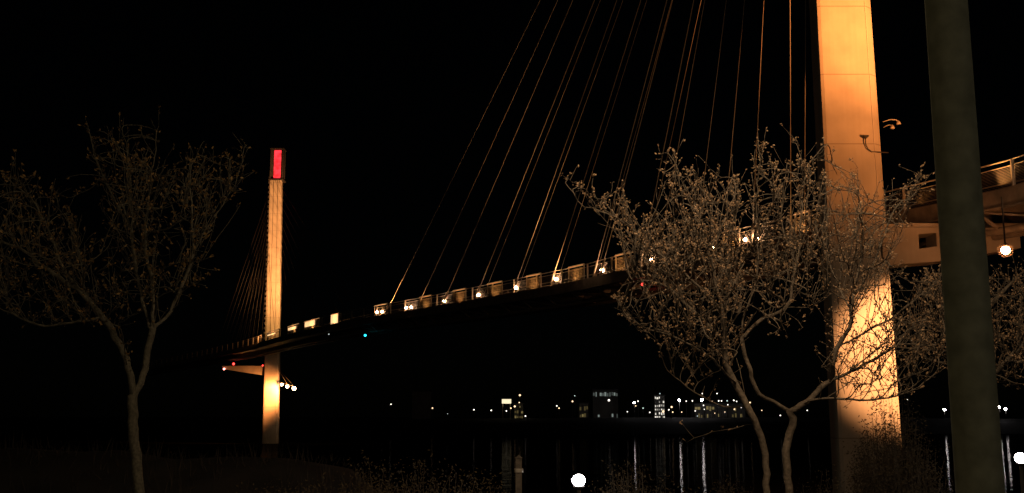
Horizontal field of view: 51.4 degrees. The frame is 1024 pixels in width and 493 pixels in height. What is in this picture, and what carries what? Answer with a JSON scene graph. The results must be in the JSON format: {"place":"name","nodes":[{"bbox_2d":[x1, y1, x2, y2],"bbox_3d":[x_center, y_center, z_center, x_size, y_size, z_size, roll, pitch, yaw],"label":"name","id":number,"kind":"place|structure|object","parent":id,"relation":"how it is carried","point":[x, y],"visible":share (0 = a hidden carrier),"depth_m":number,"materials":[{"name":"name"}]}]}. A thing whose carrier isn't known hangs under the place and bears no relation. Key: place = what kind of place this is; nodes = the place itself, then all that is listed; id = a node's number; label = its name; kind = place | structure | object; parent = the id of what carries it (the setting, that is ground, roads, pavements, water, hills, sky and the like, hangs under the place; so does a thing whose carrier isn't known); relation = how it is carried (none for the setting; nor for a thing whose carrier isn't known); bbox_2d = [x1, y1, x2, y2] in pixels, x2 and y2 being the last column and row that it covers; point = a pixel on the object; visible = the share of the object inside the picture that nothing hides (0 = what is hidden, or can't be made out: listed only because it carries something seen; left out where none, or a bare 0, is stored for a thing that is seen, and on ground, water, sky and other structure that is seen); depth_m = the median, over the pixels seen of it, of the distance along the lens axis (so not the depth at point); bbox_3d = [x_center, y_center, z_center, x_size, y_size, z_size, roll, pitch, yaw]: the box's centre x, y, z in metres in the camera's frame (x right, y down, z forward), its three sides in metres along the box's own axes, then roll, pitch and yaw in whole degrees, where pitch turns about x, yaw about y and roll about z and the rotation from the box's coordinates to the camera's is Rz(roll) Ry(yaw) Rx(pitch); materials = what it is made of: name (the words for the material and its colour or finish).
{"place":"outdoors","nodes":[
{"label":"outdoors","id":0,"kind":"place"},
{"bbox_2d":[0,448,374,492],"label":"riverbank","id":1,"kind":"structure","parent":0,"point":[31,476],"depth_m":26.46,"materials":[{"name":"plant"}]},
{"bbox_2d":[0,105,256,492],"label":"leafy tree","id":2,"kind":"object","parent":1,"relation":"on","point":[133,438],"visible":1,"depth_m":14.42,"materials":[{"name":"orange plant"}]},
{"bbox_2d":[269,472,344,492],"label":"riverside shrub","id":3,"kind":"object","parent":1,"relation":"on","point":[306,488],"visible":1,"depth_m":20.38,"materials":[{"name":"brown plant"}]},
{"bbox_2d":[317,450,427,492],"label":"riverside shrub","id":4,"kind":"object","parent":1,"relation":"on","point":[366,487],"visible":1,"depth_m":21.53,"materials":[{"name":"brown plant"}]},
{"bbox_2d":[369,450,485,492],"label":"riverside shrub","id":5,"kind":"object","parent":1,"relation":"on","point":[418,490],"visible":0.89,"depth_m":22.43,"materials":[{"name":"brown plant"}]},
{"bbox_2d":[453,465,510,492],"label":"riverside shrub","id":6,"kind":"object","parent":1,"relation":"on","point":[481,484],"visible":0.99,"depth_m":20.51,"materials":[{"name":"brown plant"}]},
{"bbox_2d":[514,455,522,492],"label":"timber post","id":7,"kind":"object","parent":1,"relation":"on","point":[518,470],"visible":1,"depth_m":20.50,"materials":[{"name":"wood"}]},
{"bbox_2d":[572,474,584,492],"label":"path lamp","id":8,"kind":"object","parent":1,"relation":"on","point":[578,480],"visible":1,"depth_m":23.38,"materials":[{"name":"glass"}]},
{"bbox_2d":[588,458,669,492],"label":"riverside shrub","id":9,"kind":"object","parent":1,"relation":"on","point":[628,482],"visible":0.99,"depth_m":25.32,"materials":[{"name":"brown plant"}]},
{"bbox_2d":[560,139,772,492],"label":"bare tree","id":10,"kind":"object","parent":1,"relation":"on","point":[722,314],"visible":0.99,"depth_m":13.02,"materials":[{"name":"brown plant"}]},
{"bbox_2d":[638,473,699,492],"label":"riverside shrub","id":11,"kind":"object","parent":1,"relation":"on","point":[670,488],"visible":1,"depth_m":23.23,"materials":[{"name":"brown plant"}]},
{"bbox_2d":[722,123,945,492],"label":"bare tree","id":12,"kind":"object","parent":1,"relation":"on","point":[792,425],"visible":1,"depth_m":13.67,"materials":[{"name":"brown plant"}]},
{"bbox_2d":[796,463,876,492],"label":"riverside shrub","id":13,"kind":"object","parent":1,"relation":"on","point":[837,485],"visible":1,"depth_m":27.24,"materials":[{"name":"brown plant"}]},
{"bbox_2d":[842,384,942,492],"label":"riverside shrub","id":14,"kind":"object","parent":1,"relation":"on","point":[899,452],"visible":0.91,"depth_m":29.24,"materials":[{"name":"brown plant"}]},
{"bbox_2d":[863,446,953,492],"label":"riverside shrub","id":15,"kind":"object","parent":1,"relation":"on","point":[939,485],"visible":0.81,"depth_m":28.44,"materials":[{"name":"brown plant"}]},
{"bbox_2d":[900,256,1023,389],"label":"bare tree","id":16,"kind":"object","parent":1,"relation":"on","point":[1019,350],"visible":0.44,"depth_m":15.67,"materials":[{"name":"brown plant"}]},
{"bbox_2d":[924,0,1004,492],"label":"lamp post","id":17,"kind":"object","parent":1,"relation":"on","point":[975,427],"visible":1,"depth_m":5.98,"materials":[{"name":"metal"}]},
{"bbox_2d":[1015,453,1023,492],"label":"path lamp","id":18,"kind":"object","parent":1,"relation":"on","point":[1019,458],"visible":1,"depth_m":25.42,"materials":[{"name":"metal"}]},
{"bbox_2d":[0,430,390,492],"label":"dry grass","id":19,"kind":"structure","parent":0,"point":[180,455],"depth_m":27.45,"materials":[{"name":"brown plant"}]},
{"bbox_2d":[0,434,1023,492],"bbox_3d":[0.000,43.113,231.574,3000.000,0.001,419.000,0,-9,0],"label":"river water","id":20,"kind":"structure","parent":0,"point":[554,463],"depth_m":157.99,"materials":[{"name":"black liquid"}]},
{"bbox_2d":[215,148,360,443],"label":"bridge tower","id":21,"kind":"structure","parent":20,"relation":"in","point":[269,370],"depth_m":246.76,"materials":[{"name":"concrete"}]},
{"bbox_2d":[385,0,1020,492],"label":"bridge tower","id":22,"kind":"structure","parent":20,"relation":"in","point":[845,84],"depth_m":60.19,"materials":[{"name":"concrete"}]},
{"bbox_2d":[135,154,1023,375],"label":"footbridge","id":23,"kind":"object","parent":22,"relation":"attached to","point":[587,291],"visible":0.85,"depth_m":108.13,"materials":[{"name":"concrete"}]},
{"bbox_2d":[1001,196,1009,253],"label":"under deck lamp","id":24,"kind":"object","parent":23,"relation":"hanging from","point":[1005,248],"visible":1,"depth_m":50.68,"materials":[{"name":"metal"}]},
{"bbox_2d":[0,417,1023,433],"bbox_3d":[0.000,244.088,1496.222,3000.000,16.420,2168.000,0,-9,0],"label":"bank","id":25,"kind":"structure","parent":0,"point":[367,425],"depth_m":436.40,"materials":[{"name":"soil"}]},
{"bbox_2d":[412,391,434,418],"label":"shore building","id":26,"kind":"structure","parent":25,"relation":"on","point":[422,403],"depth_m":554.08,"materials":[{"name":"paint"}]},
{"bbox_2d":[501,398,511,417],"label":"lit canopy","id":27,"kind":"object","parent":25,"relation":"on","point":[506,400],"visible":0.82,"depth_m":465.24,"materials":[{"name":"beige"}]},
{"bbox_2d":[514,403,523,417],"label":"shore building","id":28,"kind":"structure","parent":25,"relation":"on","point":[518,409],"depth_m":479.37,"materials":[{"name":"paint"}]},
{"bbox_2d":[577,403,588,417],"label":"shore building","id":29,"kind":"structure","parent":25,"relation":"on","point":[582,410],"depth_m":484.38,"materials":[{"name":"paint"}]},
{"bbox_2d":[590,389,618,417],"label":"shore building","id":30,"kind":"structure","parent":25,"relation":"on","point":[601,406],"depth_m":514.66,"materials":[{"name":"paint"}]},
{"bbox_2d":[650,395,664,417],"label":"shore building","id":31,"kind":"structure","parent":25,"relation":"on","point":[657,404],"depth_m":494.73,"materials":[{"name":"paint"}]},
{"bbox_2d":[690,403,744,417],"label":"shore building","id":32,"kind":"structure","parent":25,"relation":"on","point":[709,408],"depth_m":499.13,"materials":[{"name":"paint"}]},
{"bbox_2d":[0,0,1023,416],"label":"sky","id":33,"kind":"structure","parent":0,"point":[375,107],"materials":[{"name":"black"}]}
]}

